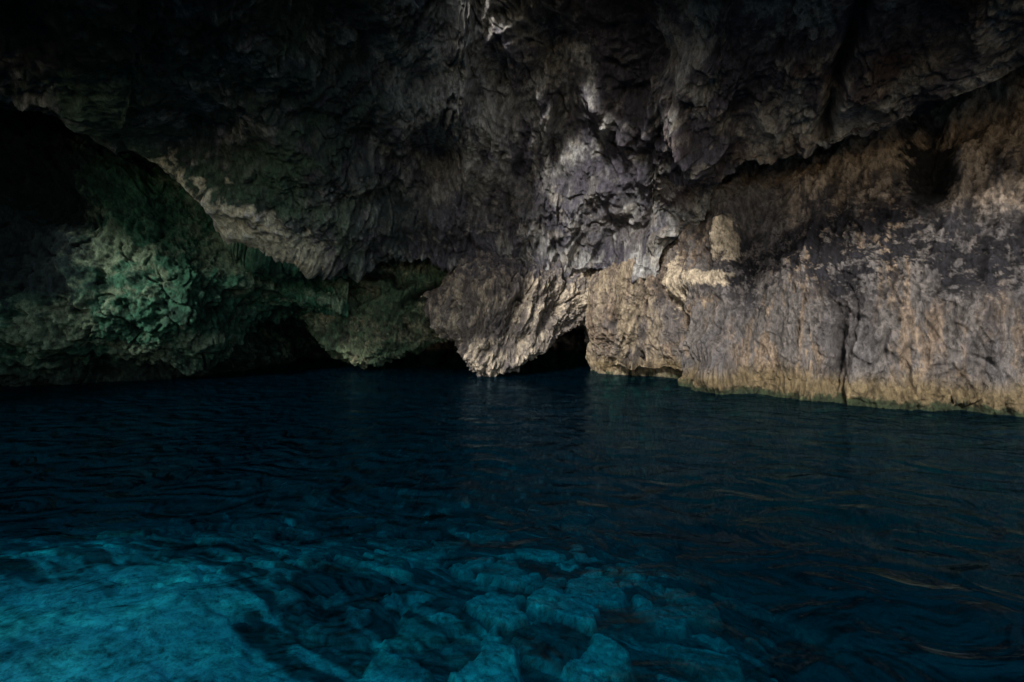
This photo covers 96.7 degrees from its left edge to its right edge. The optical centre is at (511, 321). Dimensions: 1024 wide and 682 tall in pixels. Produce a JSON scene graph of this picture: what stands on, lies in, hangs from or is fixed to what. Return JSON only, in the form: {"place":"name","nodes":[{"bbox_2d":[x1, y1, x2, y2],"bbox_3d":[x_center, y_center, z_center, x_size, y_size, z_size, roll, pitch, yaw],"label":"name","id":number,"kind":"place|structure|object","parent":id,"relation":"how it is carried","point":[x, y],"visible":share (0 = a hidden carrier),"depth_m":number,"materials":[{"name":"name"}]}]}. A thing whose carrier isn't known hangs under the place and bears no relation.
{"place":"outdoors","nodes":[
{"label":"outdoors","id":0,"kind":"place"},
{"bbox_2d":[0,107,351,518],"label":"cave wall","id":1,"kind":"structure","parent":0,"point":[128,266],"depth_m":18.02,"materials":[{"name":"stone"}]},
{"bbox_2d":[349,325,594,419],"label":"chamber","id":2,"kind":"object","parent":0,"point":[573,339],"visible":0.06,"depth_m":40.82,"materials":[{"name":"stone"}]},
{"bbox_2d":[294,257,451,369],"bbox_3d":[-9.593,-2.053,28.759,16.036,9.128,12.537,0,0,0],"label":"rock lobe","id":3,"kind":"object","parent":2,"relation":"attached to","point":[386,320],"visible":0.37,"depth_m":23.35,"materials":[{"name":"stone"}]},
{"bbox_2d":[0,0,1023,283],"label":"cave ceiling","id":4,"kind":"structure","parent":0,"point":[356,140],"depth_m":16.22,"materials":[{"name":"stone"}]},
{"bbox_2d":[0,399,1023,681],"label":"seabed","id":5,"kind":"structure","parent":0,"point":[446,609],"depth_m":9.39,"materials":[{"name":"stone"}]},
{"bbox_2d":[0,349,1023,680],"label":"water","id":6,"kind":"structure","parent":0,"point":[394,379],"depth_m":11.44,"materials":[{"name":"blue liquid"}]},
{"bbox_2d":[581,65,1023,596],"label":"cave wall","id":7,"kind":"structure","parent":0,"point":[874,269],"depth_m":14.55,"materials":[{"name":"stone"}]},
{"bbox_2d":[421,248,591,379],"bbox_3d":[0.137,-1.345,25.870,13.405,8.132,12.024,0,0,0],"label":"hanging rock","id":8,"kind":"object","parent":7,"relation":"hanging from","point":[492,314],"visible":0.62,"depth_m":21.01,"materials":[{"name":"stone"}]}
]}

